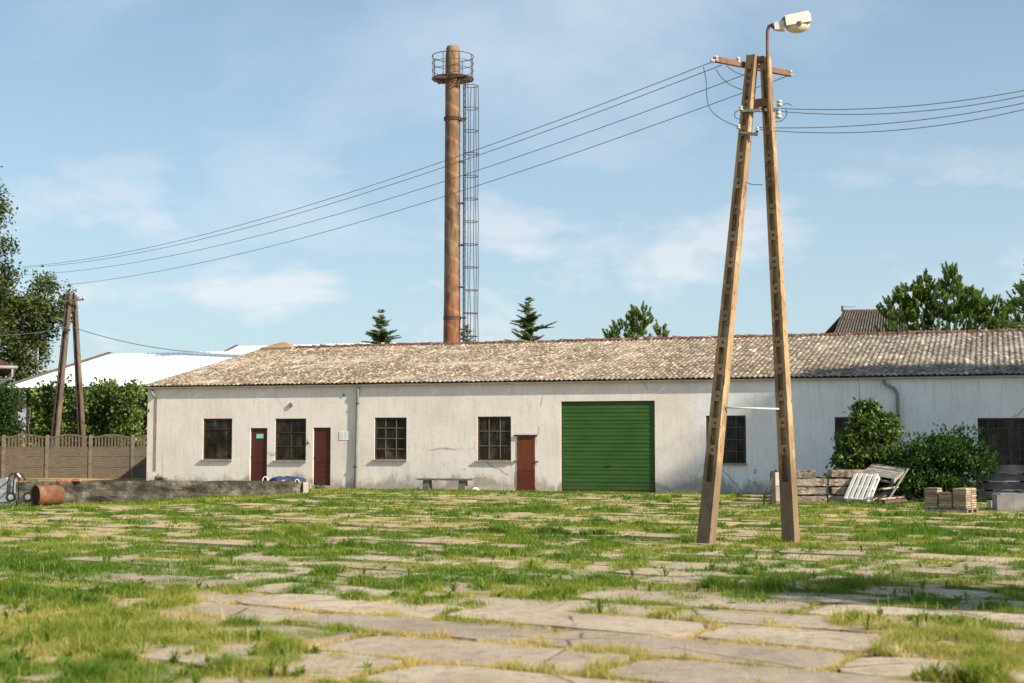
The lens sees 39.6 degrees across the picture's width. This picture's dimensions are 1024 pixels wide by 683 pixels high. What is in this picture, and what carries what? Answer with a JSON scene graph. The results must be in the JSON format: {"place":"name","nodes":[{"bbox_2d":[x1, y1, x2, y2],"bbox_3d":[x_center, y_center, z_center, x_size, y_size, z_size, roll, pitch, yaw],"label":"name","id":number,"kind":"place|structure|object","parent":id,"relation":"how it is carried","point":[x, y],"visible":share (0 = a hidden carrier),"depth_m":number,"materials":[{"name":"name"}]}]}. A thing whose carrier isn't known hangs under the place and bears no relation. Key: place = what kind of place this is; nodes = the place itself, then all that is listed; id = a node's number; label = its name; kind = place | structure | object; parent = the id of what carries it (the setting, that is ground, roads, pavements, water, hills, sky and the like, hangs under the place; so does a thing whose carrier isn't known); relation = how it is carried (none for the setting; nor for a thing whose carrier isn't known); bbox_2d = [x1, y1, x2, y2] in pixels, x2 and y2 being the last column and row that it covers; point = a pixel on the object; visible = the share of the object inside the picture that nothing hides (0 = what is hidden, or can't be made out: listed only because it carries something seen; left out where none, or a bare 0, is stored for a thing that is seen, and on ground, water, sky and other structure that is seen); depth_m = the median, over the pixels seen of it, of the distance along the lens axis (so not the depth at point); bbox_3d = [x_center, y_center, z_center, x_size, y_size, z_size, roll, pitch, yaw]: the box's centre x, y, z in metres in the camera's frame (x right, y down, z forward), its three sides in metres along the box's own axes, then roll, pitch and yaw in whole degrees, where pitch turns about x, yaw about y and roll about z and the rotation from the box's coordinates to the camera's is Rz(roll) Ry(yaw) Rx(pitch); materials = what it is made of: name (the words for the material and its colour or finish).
{"place":"outdoors","nodes":[
{"label":"outdoors","id":0,"kind":"place"},
{"bbox_2d":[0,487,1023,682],"bbox_3d":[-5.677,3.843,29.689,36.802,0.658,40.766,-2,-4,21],"label":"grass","id":1,"kind":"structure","parent":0,"point":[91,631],"depth_m":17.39,"materials":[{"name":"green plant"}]},
{"bbox_2d":[0,491,1023,682],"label":"pavement","id":2,"kind":"structure","parent":0,"point":[555,615],"depth_m":13.62,"materials":[{"name":"concrete"}]},
{"bbox_2d":[763,477,772,504],"bbox_3d":[6.780,3.965,37.659,0.259,0.730,0.524,-1,-4,10],"label":"iron frame","id":3,"kind":"object","parent":2,"relation":"on","point":[765,495],"visible":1,"depth_m":37.59,"materials":[{"name":"metal"}]},
{"bbox_2d":[775,472,779,500],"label":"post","id":4,"kind":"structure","parent":2,"relation":"on","point":[777,486],"depth_m":39.24,"materials":[{"name":"concrete"}]},
{"bbox_2d":[779,495,826,502],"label":"beam","id":5,"kind":"structure","parent":2,"relation":"on","point":[812,498],"depth_m":39.44,"materials":[{"name":"brown wood"}]},
{"bbox_3d":[8.627,4.287,39.879,0.070,0.038,0.600,0,-4,0],"label":"batten","id":6,"kind":"object","parent":5,"relation":"on","visible":0},
{"bbox_2d":[797,486,825,493],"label":"beam","id":7,"kind":"structure","parent":6,"relation":"on","point":[811,490],"depth_m":39.46,"materials":[{"name":"brown wood"}]},
{"bbox_3d":[7.570,4.053,39.895,0.070,0.037,0.600,0,-4,0],"label":"batten","id":8,"kind":"object","parent":7,"relation":"on","visible":0},
{"bbox_2d":[796,478,826,485],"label":"beam","id":9,"kind":"structure","parent":8,"relation":"on","point":[812,481],"depth_m":39.48,"materials":[{"name":"brown wood"}]},
{"bbox_3d":[7.570,3.818,39.912,0.070,0.038,0.600,0,-4,0],"label":"batten","id":10,"kind":"object","parent":9,"relation":"on","visible":0},
{"bbox_2d":[774,470,814,476],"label":"beam","id":11,"kind":"structure","parent":10,"relation":"on","point":[805,473],"depth_m":39.49,"materials":[{"name":"brown wood"}]},
{"bbox_2d":[825,495,873,502],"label":"beam","id":12,"kind":"structure","parent":2,"relation":"on","point":[835,497],"depth_m":39.50,"materials":[{"name":"wood"}]},
{"bbox_2d":[828,486,875,493],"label":"beam","id":13,"kind":"structure","parent":12,"relation":"on","point":[838,490],"depth_m":39.49,"materials":[{"name":"wood"}]},
{"bbox_2d":[827,478,871,485],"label":"beam","id":14,"kind":"structure","parent":13,"relation":"on","point":[837,481],"depth_m":39.52,"materials":[{"name":"wood"}]},
{"bbox_2d":[828,470,874,476],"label":"beam","id":15,"kind":"structure","parent":14,"relation":"on","point":[841,473],"depth_m":39.52,"materials":[{"name":"brown wood"}]},
{"bbox_2d":[844,473,879,502],"bbox_3d":[9.535,3.986,38.779,0.879,0.775,1.320,2,-5,-29],"label":"pallet","id":16,"kind":"object","parent":2,"relation":"on","point":[863,487],"visible":0.98,"depth_m":38.70,"materials":[{"name":"white wood"}]},
{"bbox_2d":[862,463,905,483],"bbox_3d":[10.344,3.661,39.586,1.026,0.521,2.081,-2,-4,26],"label":"pallet","id":17,"kind":"object","parent":16,"relation":"on","point":[894,473],"visible":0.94,"depth_m":39.43,"materials":[{"name":"grey wood"}]},
{"bbox_2d":[877,482,892,502],"bbox_3d":[9.995,4.044,38.107,0.695,0.518,0.080,4,-5,-42],"label":"board","id":18,"kind":"object","parent":2,"relation":"on","point":[885,491],"visible":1,"depth_m":38.08,"materials":[{"name":"grey wood"}]},
{"bbox_2d":[873,494,905,499],"bbox_3d":[10.741,4.425,40.449,1.058,0.148,0.769,-1,-4,7],"label":"pallet","id":19,"kind":"object","parent":2,"relation":"on","point":[874,495],"visible":0.29,"depth_m":40.12,"materials":[{"name":"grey wood"}]},
{"bbox_2d":[876,486,900,493],"bbox_3d":[10.702,4.230,40.588,1.031,0.217,0.784,0,-4,0],"label":"pallet","id":20,"kind":"object","parent":19,"relation":"on","point":[879,492],"visible":0.18,"depth_m":40.38,"materials":[{"name":"grey wood"}]},
{"bbox_2d":[882,499,906,504],"bbox_3d":[10.179,4.266,37.849,0.822,0.168,0.143,3,-5,-34],"label":"log","id":21,"kind":"object","parent":2,"relation":"on","point":[890,501],"visible":0.92,"depth_m":37.76,"materials":[{"name":"brown wood"}]},
{"bbox_2d":[879,496,903,499],"bbox_3d":[10.082,4.157,37.778,0.860,0.072,0.090,2,-5,-32],"label":"board","id":22,"kind":"object","parent":21,"relation":"on","point":[891,497],"visible":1,"depth_m":37.73,"materials":[{"name":"brown wood"}]},
{"bbox_2d":[887,468,908,499],"bbox_3d":[10.305,3.808,37.963,0.833,0.848,0.050,3,-5,-34],"label":"board","id":23,"kind":"object","parent":22,"relation":"on","point":[898,483],"visible":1,"depth_m":37.96,"materials":[{"name":"grey wood"}]},
{"bbox_2d":[923,508,977,512],"bbox_3d":[10.619,4.101,34.409,1.078,0.148,0.756,-3,-5,38],"label":"pallet","id":24,"kind":"object","parent":2,"relation":"on","point":[969,510],"visible":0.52,"depth_m":34.13,"materials":[{"name":"grey wood"}]},
{"bbox_2d":[924,505,937,507],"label":"paver","id":25,"kind":"object","parent":24,"relation":"on","point":[927,506],"visible":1,"depth_m":34.35,"materials":[{"name":"concrete"}]},
{"bbox_2d":[924,503,939,505],"bbox_3d":[10.206,3.946,34.483,0.323,0.053,0.323,-3,-5,38],"label":"paver","id":26,"kind":"object","parent":25,"relation":"on","point":[933,504],"visible":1,"depth_m":34.36,"materials":[{"name":"concrete"}]},
{"bbox_2d":[953,506,970,508],"bbox_3d":[10.776,3.969,34.043,0.323,0.053,0.323,-3,-5,38],"label":"paver","id":27,"kind":"object","parent":24,"relation":"on","point":[962,507],"visible":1,"depth_m":33.94,"materials":[{"name":"concrete"}]},
{"bbox_2d":[953,504,970,506],"bbox_3d":[10.772,3.915,34.039,0.323,0.053,0.323,-3,-5,39],"label":"paver","id":28,"kind":"object","parent":27,"relation":"on","point":[964,505],"visible":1,"depth_m":33.92,"materials":[{"name":"concrete"}]},
{"bbox_2d":[953,502,970,503],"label":"paver","id":29,"kind":"object","parent":28,"relation":"on","point":[961,502],"visible":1,"depth_m":33.92,"materials":[{"name":"concrete"}]},
{"bbox_2d":[953,499,970,501],"bbox_3d":[10.767,3.809,34.054,0.323,0.053,0.323,-3,-5,38],"label":"paver","id":30,"kind":"object","parent":29,"relation":"on","point":[954,500],"visible":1,"depth_m":33.92,"materials":[{"name":"concrete"}]},
{"bbox_2d":[953,497,970,499],"bbox_3d":[10.773,3.755,34.053,0.323,0.053,0.323,-3,-5,39],"label":"paver","id":31,"kind":"object","parent":30,"relation":"on","point":[961,498],"visible":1,"depth_m":33.95,"materials":[{"name":"concrete"}]},
{"bbox_2d":[974,491,1023,498],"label":"beam","id":32,"kind":"structure","parent":2,"relation":"on","point":[984,494],"depth_m":40.73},
{"bbox_2d":[992,493,1023,510],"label":"concrete block","id":33,"kind":"object","parent":2,"relation":"on","point":[1007,501],"depth_m":34.95,"materials":[{"name":"grey concrete"}]},
{"bbox_2d":[0,0,1023,437],"label":"sky","id":34,"kind":"structure","parent":0,"point":[126,125],"materials":[{"name":"blue"}]},
{"bbox_2d":[10,442,1018,682],"bbox_3d":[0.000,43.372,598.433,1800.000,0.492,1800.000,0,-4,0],"label":"ground","id":35,"kind":"structure","parent":0,"point":[837,670],"depth_m":61.19,"materials":[{"name":"soil"}]},
{"bbox_2d":[0,477,15,504],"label":"container","id":36,"kind":"object","parent":35,"relation":"on","point":[3,490],"visible":0.64,"depth_m":45.19,"materials":[{"name":"grey plastic"}]},
{"bbox_2d":[0,359,17,384],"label":"house","id":37,"kind":"structure","parent":35,"relation":"on","point":[8,370],"depth_m":58.12,"materials":[{"name":"white paint"}]},
{"bbox_2d":[0,166,31,383],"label":"birch tree","id":38,"kind":"object","parent":35,"relation":"on","point":[7,281],"visible":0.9,"depth_m":95.44,"materials":[{"name":"green plant"}]},
{"bbox_2d":[0,376,32,456],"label":"bush","id":39,"kind":"object","parent":35,"relation":"on","point":[10,424],"visible":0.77,"depth_m":67.38,"materials":[{"name":"green plant"}]},
{"bbox_2d":[6,472,37,501],"bbox_3d":[-15.324,4.589,44.812,1.046,0.915,0.604,0,-4,0],"label":"hand cart","id":40,"kind":"object","parent":35,"relation":"on","point":[10,496],"visible":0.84,"depth_m":44.51,"materials":[{"name":"metal"}]},
{"bbox_2d":[0,265,78,412],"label":"birch tree","id":41,"kind":"object","parent":35,"relation":"on","point":[34,303],"visible":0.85,"depth_m":96.70,"materials":[{"name":"green plant"}]},
{"bbox_2d":[30,485,64,505],"bbox_3d":[-14.381,4.762,44.076,0.647,0.647,0.840,-4,-6,44],"label":"barrel","id":42,"kind":"object","parent":35,"relation":"on","point":[43,495],"visible":0.98,"depth_m":43.90,"materials":[{"name":"orange metal"}]},
{"bbox_2d":[23,371,76,446],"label":"shrub","id":43,"kind":"object","parent":35,"relation":"on","point":[45,397],"visible":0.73,"depth_m":70.48,"materials":[{"name":"green plant"}]},
{"bbox_2d":[49,293,86,456],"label":"utility pole","id":44,"kind":"object","parent":35,"relation":"on","point":[71,300],"visible":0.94,"depth_m":70.20,"materials":[{"name":"wood"}]},
{"bbox_2d":[0,327,66,335],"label":"overhead wire","id":45,"kind":"object","parent":44,"relation":"attached to","point":[35,332],"visible":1,"depth_m":67.90,"materials":[{"name":"metal"}]},
{"bbox_2d":[72,327,206,352],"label":"overhead wire","id":46,"kind":"object","parent":44,"relation":"attached to","point":[138,344],"visible":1,"depth_m":70.06,"materials":[{"name":"metal"}]},
{"bbox_2d":[0,434,146,478],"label":"fence","id":47,"kind":"object","parent":35,"relation":"on","point":[92,467],"visible":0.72,"depth_m":65.74,"materials":[{"name":"concrete"}]},
{"bbox_2d":[60,376,123,456],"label":"shrub","id":48,"kind":"object","parent":35,"relation":"on","point":[96,422],"visible":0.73,"depth_m":71.30,"materials":[{"name":"green plant"}]},
{"bbox_2d":[100,377,147,456],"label":"shrub","id":49,"kind":"object","parent":35,"relation":"on","point":[124,404],"visible":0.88,"depth_m":70.42,"materials":[{"name":"green plant"}]},
{"bbox_2d":[4,350,254,456],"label":"shed","id":50,"kind":"structure","parent":35,"relation":"on","point":[146,368],"depth_m":78.73,"materials":[{"name":"white metal"}]},
{"bbox_2d":[15,480,307,504],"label":"retaining wall","id":51,"kind":"structure","parent":35,"relation":"on","point":[89,491],"depth_m":46.66,"materials":[{"name":"concrete"}]},
{"bbox_2d":[269,476,305,481],"bbox_3d":[-7.614,4.644,47.975,1.377,0.220,0.439,0,-4,0],"label":"tarp","id":52,"kind":"object","parent":51,"relation":"on","point":[279,478],"visible":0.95,"depth_m":47.92,"materials":[{"name":"blue plastic"}]},
{"bbox_2d":[224,342,394,351],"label":"shed","id":53,"kind":"structure","parent":35,"relation":"on","point":[241,348],"depth_m":110.92,"materials":[{"name":"white metal"}]},
{"bbox_2d":[355,309,401,344],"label":"spruce tree","id":54,"kind":"object","parent":35,"relation":"on","point":[380,336],"visible":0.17,"depth_m":78.01,"materials":[{"name":"green plant"}]},
{"bbox_2d":[417,478,475,489],"bbox_3d":[-2.265,4.971,48.819,2.028,0.535,0.380,-1,-4,19],"label":"bench","id":55,"kind":"object","parent":35,"relation":"on","point":[427,484],"visible":0.76,"depth_m":48.82,"materials":[{"name":"grey concrete"}]},
{"bbox_2d":[432,45,478,342],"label":"chimney","id":56,"kind":"object","parent":35,"relation":"on","point":[452,78],"visible":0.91,"depth_m":72.40,"materials":[{"name":"metal"}]},
{"bbox_2d":[461,325,474,341],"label":"spruce tree","id":57,"kind":"object","parent":35,"relation":"on","point":[466,333],"visible":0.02,"depth_m":82.12,"materials":[{"name":"green plant"}]},
{"bbox_2d":[505,297,556,340],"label":"spruce tree","id":58,"kind":"object","parent":35,"relation":"on","point":[527,323],"visible":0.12,"depth_m":76.06,"materials":[{"name":"green plant"}]},
{"bbox_2d":[141,328,1023,495],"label":"warehouse","id":59,"kind":"structure","parent":35,"relation":"on","point":[606,414],"depth_m":49.38,"materials":[{"name":"paint"}]},
{"bbox_2d":[200,419,231,460],"bbox_3d":[-10.875,3.624,52.444,1.315,1.560,0.160,-1,-4,19],"label":"window","id":60,"kind":"structure","parent":59,"relation":"in","point":[217,441],"depth_m":52.49,"materials":[{"name":"black glass"}]},
{"bbox_2d":[251,428,266,480],"bbox_3d":[-9.220,4.222,51.894,0.691,2.107,0.105,-1,-4,19],"label":"door","id":61,"kind":"structure","parent":59,"relation":"in","point":[258,446],"depth_m":51.89,"materials":[{"name":"brown paint"}]},
{"bbox_2d":[256,434,263,438],"bbox_3d":[-9.204,3.456,51.927,0.310,0.171,0.008,-1,-4,19],"label":"door notice","id":62,"kind":"object","parent":61,"relation":"attached to","point":[259,436],"depth_m":51.92,"materials":[{"name":"green plastic"}]},
{"bbox_2d":[272,419,305,461],"bbox_3d":[-8.033,3.575,51.478,1.351,1.568,0.160,-1,-4,19],"label":"window","id":63,"kind":"structure","parent":59,"relation":"in","point":[290,438],"depth_m":51.53,"materials":[{"name":"black glass"}]},
{"bbox_2d":[313,428,330,485],"bbox_3d":[-6.805,4.183,51.072,0.689,2.164,0.105,-1,-4,19],"label":"door","id":64,"kind":"structure","parent":59,"relation":"in","point":[322,436],"depth_m":51.08,"materials":[{"name":"brown paint"}]},
{"bbox_2d":[339,431,350,439],"bbox_3d":[-5.965,3.364,50.766,0.435,0.303,0.013,-1,-4,19],"label":"wall notice","id":65,"kind":"object","parent":59,"relation":"attached to","point":[344,435],"depth_m":50.76,"materials":[{"name":"white paper"}]},
{"bbox_2d":[372,418,406,460],"bbox_3d":[-4.307,3.453,50.214,1.329,1.531,0.160,-1,-4,19],"label":"window","id":66,"kind":"structure","parent":59,"relation":"in","point":[390,433],"depth_m":50.26,"materials":[{"name":"black glass"}]},
{"bbox_2d":[475,417,511,461],"bbox_3d":[-0.629,3.368,48.964,1.323,1.563,0.160,-1,-4,19],"label":"window","id":67,"kind":"structure","parent":59,"relation":"in","point":[494,433],"depth_m":49.01,"materials":[{"name":"black glass"}]},
{"bbox_2d":[513,435,537,490],"bbox_3d":[0.474,4.154,48.512,0.887,1.948,0.119,-1,-4,19],"label":"door","id":68,"kind":"structure","parent":59,"relation":"in","point":[525,461],"depth_m":48.50,"materials":[{"name":"red paint"}]},
{"bbox_2d":[706,416,746,464],"bbox_3d":[6.959,3.224,46.384,1.411,1.613,0.160,-1,-4,19],"label":"window","id":69,"kind":"structure","parent":59,"relation":"in","point":[735,432],"depth_m":46.33,"materials":[{"name":"glass"}]},
{"bbox_2d":[834,417,852,469],"bbox_3d":[10.801,3.229,45.072,1.245,1.664,0.160,-1,-4,19],"label":"window","id":70,"kind":"structure","parent":59,"relation":"in","point":[839,421],"depth_m":45.26,"materials":[{"name":"black glass"}]},
{"bbox_2d":[978,418,1023,464],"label":"window","id":71,"kind":"structure","parent":59,"relation":"in","point":[1006,435],"depth_m":43.64,"materials":[{"name":"glass"}]},
{"bbox_2d":[602,327,616,337],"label":"pine tree","id":72,"kind":"object","parent":35,"relation":"on","point":[610,333],"visible":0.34,"depth_m":74.01,"materials":[{"name":"green plant"}]},
{"bbox_2d":[608,301,653,337],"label":"pine tree","id":73,"kind":"object","parent":35,"relation":"on","point":[634,317],"visible":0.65,"depth_m":73.98,"materials":[{"name":"green plant"}]},
{"bbox_2d":[651,319,669,336],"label":"pine tree","id":74,"kind":"object","parent":35,"relation":"on","point":[658,330],"visible":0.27,"depth_m":75.06,"materials":[{"name":"green plant"}]},
{"bbox_2d":[696,54,799,543],"bbox_3d":[4.096,-0.567,24.201,2.024,8.706,0.782,1,-4,-18],"label":"utility pole","id":75,"kind":"object","parent":35,"relation":"on","point":[713,462],"visible":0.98,"depth_m":24.07,"materials":[{"name":"wood"},{"name":"porcelain"},{"name":"rusty steel"}]},
{"bbox_2d":[23,63,708,266],"bbox_3d":[-8.338,-3.728,41.176,0.013,1.088,41.600,3,-5,-34],"label":"overhead wire","id":76,"kind":"object","parent":75,"relation":"attached to","point":[419,169],"visible":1,"depth_m":31.25,"materials":[{"name":"metal"}]},
{"bbox_2d":[24,65,721,267],"bbox_3d":[-8.332,-3.675,41.478,0.013,1.142,41.966,3,-5,-34],"label":"overhead wire","id":77,"kind":"object","parent":75,"relation":"attached to","point":[421,174],"visible":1,"depth_m":31.60,"materials":[{"name":"metal"}]},
{"bbox_2d":[28,75,742,274],"bbox_3d":[-8.123,-3.444,41.888,0.013,1.041,42.461,3,-5,-36],"label":"overhead wire","id":78,"kind":"object","parent":75,"relation":"attached to","point":[434,184],"visible":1,"depth_m":32.33,"materials":[{"name":"metal"}]},
{"bbox_2d":[27,76,786,287],"bbox_3d":[-7.846,-3.081,42.274,0.013,0.862,42.869,3,-5,-36],"label":"overhead wire","id":79,"kind":"object","parent":75,"relation":"attached to","point":[443,196],"visible":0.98,"depth_m":33.44,"materials":[{"name":"metal"}]},
{"bbox_2d":[703,67,737,126],"bbox_3d":[3.522,-4.136,24.043,0.574,1.028,0.015,0,-4,0],"label":"jumper cable","id":80,"kind":"object","parent":75,"relation":"hanging from","point":[708,103],"visible":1,"depth_m":24.03,"materials":[{"name":"metal"}]},
{"bbox_2d":[766,10,811,130],"bbox_3d":[4.718,-4.603,24.264,0.768,2.067,0.302,0,-4,0],"label":"street lamp","id":81,"kind":"object","parent":75,"relation":"attached to","point":[798,22],"visible":1,"depth_m":24.22,"materials":[{"name":"metal"}]},
{"bbox_2d":[759,109,1023,132],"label":"overhead wire","id":82,"kind":"object","parent":75,"relation":"attached to","point":[894,130],"visible":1,"depth_m":23.87,"materials":[{"name":"metal"}]},
{"bbox_2d":[759,103,1023,127],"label":"overhead wire","id":83,"kind":"object","parent":75,"relation":"attached to","point":[896,122],"visible":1,"depth_m":23.86,"materials":[{"name":"metal"}]},
{"bbox_2d":[781,96,1022,114],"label":"overhead wire","id":84,"kind":"object","parent":75,"relation":"attached to","point":[901,112],"visible":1,"depth_m":23.90,"materials":[{"name":"metal"}]},
{"bbox_2d":[781,90,1023,109],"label":"overhead wire","id":85,"kind":"object","parent":75,"relation":"attached to","point":[901,106],"visible":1,"depth_m":23.91,"materials":[{"name":"metal"}]},
{"bbox_2d":[770,471,775,504],"bbox_3d":[7.012,3.939,38.209,0.131,0.925,0.150,0,-4,0],"label":"stake","id":86,"kind":"object","parent":35,"relation":"on","point":[772,486],"visible":0.86,"depth_m":38.15,"materials":[{"name":"wood"}]},
{"bbox_2d":[825,306,903,332],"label":"house","id":87,"kind":"structure","parent":35,"relation":"on","point":[857,320],"depth_m":79.13,"materials":[{"name":"tile"}]},
{"bbox_2d":[823,395,908,490],"bbox_3d":[10.340,3.117,40.991,2.755,3.247,2.019,0,-4,0],"label":"elder bush","id":88,"kind":"object","parent":35,"relation":"on","point":[869,437],"visible":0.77,"depth_m":40.80,"materials":[{"name":"green plant"}]},
{"bbox_2d":[872,268,943,332],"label":"pine tree","id":89,"kind":"object","parent":35,"relation":"on","point":[906,303],"visible":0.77,"depth_m":71.40,"materials":[{"name":"green plant"}]},
{"bbox_2d":[882,422,1001,500],"bbox_3d":[12.127,3.444,40.180,3.479,2.482,2.183,0,-4,0],"label":"bush","id":90,"kind":"object","parent":35,"relation":"on","point":[949,453],"visible":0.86,"depth_m":39.93,"materials":[{"name":"green plant"}]},
{"bbox_2d":[906,261,996,330],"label":"pine tree","id":91,"kind":"object","parent":35,"relation":"on","point":[962,307],"visible":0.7,"depth_m":70.77,"materials":[{"name":"green plant"}]},
{"bbox_2d":[970,292,1015,329],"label":"pine tree","id":92,"kind":"object","parent":35,"relation":"on","point":[986,312],"visible":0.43,"depth_m":71.28,"materials":[{"name":"green plant"}]},
{"bbox_2d":[997,260,1023,327],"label":"spruce tree","id":93,"kind":"object","parent":35,"relation":"on","point":[1016,323],"visible":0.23,"depth_m":67.94,"materials":[{"name":"green plant"}]},
{"bbox_2d":[998,279,1023,329],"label":"pine tree","id":94,"kind":"object","parent":35,"relation":"on","point":[1017,317],"visible":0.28,"depth_m":72.68,"materials":[{"name":"green plant"}]},
{"bbox_2d":[924,494,939,496],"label":"paver","id":95,"kind":"object","parent":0,"point":[929,495],"visible":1,"depth_m":34.37,"materials":[{"name":"concrete"}]},
{"bbox_2d":[924,492,939,494],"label":"paver","id":96,"kind":"object","parent":95,"relation":"on","point":[935,493],"visible":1,"depth_m":34.38,"materials":[{"name":"concrete"}]},
{"bbox_2d":[924,490,941,491],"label":"paver","id":97,"kind":"object","parent":96,"relation":"on","point":[932,490],"visible":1,"depth_m":34.38,"materials":[{"name":"concrete"}]},
{"bbox_2d":[924,487,941,489],"bbox_3d":[10.216,3.572,34.501,0.323,0.053,0.323,-3,-5,36],"label":"paver","id":98,"kind":"object","parent":97,"relation":"on","point":[931,488],"visible":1,"depth_m":34.40,"materials":[{"name":"concrete"}]},
{"bbox_2d":[938,495,952,496],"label":"paver","id":99,"kind":"object","parent":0,"point":[945,495],"visible":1,"depth_m":34.14,"materials":[{"name":"concrete"}]},
{"bbox_2d":[938,492,954,494],"bbox_3d":[10.489,3.664,34.284,0.323,0.053,0.323,-3,-5,38],"label":"paver","id":100,"kind":"object","parent":99,"relation":"on","point":[945,493],"visible":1,"depth_m":34.20,"materials":[{"name":"concrete"}]},
{"bbox_2d":[953,491,970,492],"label":"paver","id":101,"kind":"object","parent":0,"point":[961,491],"visible":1,"depth_m":33.94,"materials":[{"name":"concrete"}]},
{"bbox_2d":[953,488,970,490],"bbox_3d":[10.779,3.541,34.065,0.323,0.053,0.323,-3,-5,38],"label":"paver","id":102,"kind":"object","parent":101,"relation":"on","point":[961,489],"visible":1,"depth_m":33.96,"materials":[{"name":"concrete"}]},
{"bbox_3d":[13.782,3.798,41.156,0.070,0.034,0.520,0,-4,0],"label":"batten","id":103,"kind":"object","parent":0,"visible":0},
{"bbox_2d":[992,465,1023,471],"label":"beam","id":104,"kind":"structure","parent":103,"relation":"on","point":[1012,468],"depth_m":40.75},
{"bbox_3d":[13.782,4.296,41.121,0.070,0.034,0.520,0,-4,0],"label":"batten","id":105,"kind":"object","parent":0,"visible":0},
{"bbox_2d":[975,482,1023,489],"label":"beam","id":106,"kind":"structure","parent":105,"relation":"on","point":[1000,485],"depth_m":40.74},
{"bbox_2d":[972,473,1023,480],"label":"beam","id":107,"kind":"structure","parent":106,"relation":"on","point":[1008,477],"depth_m":40.74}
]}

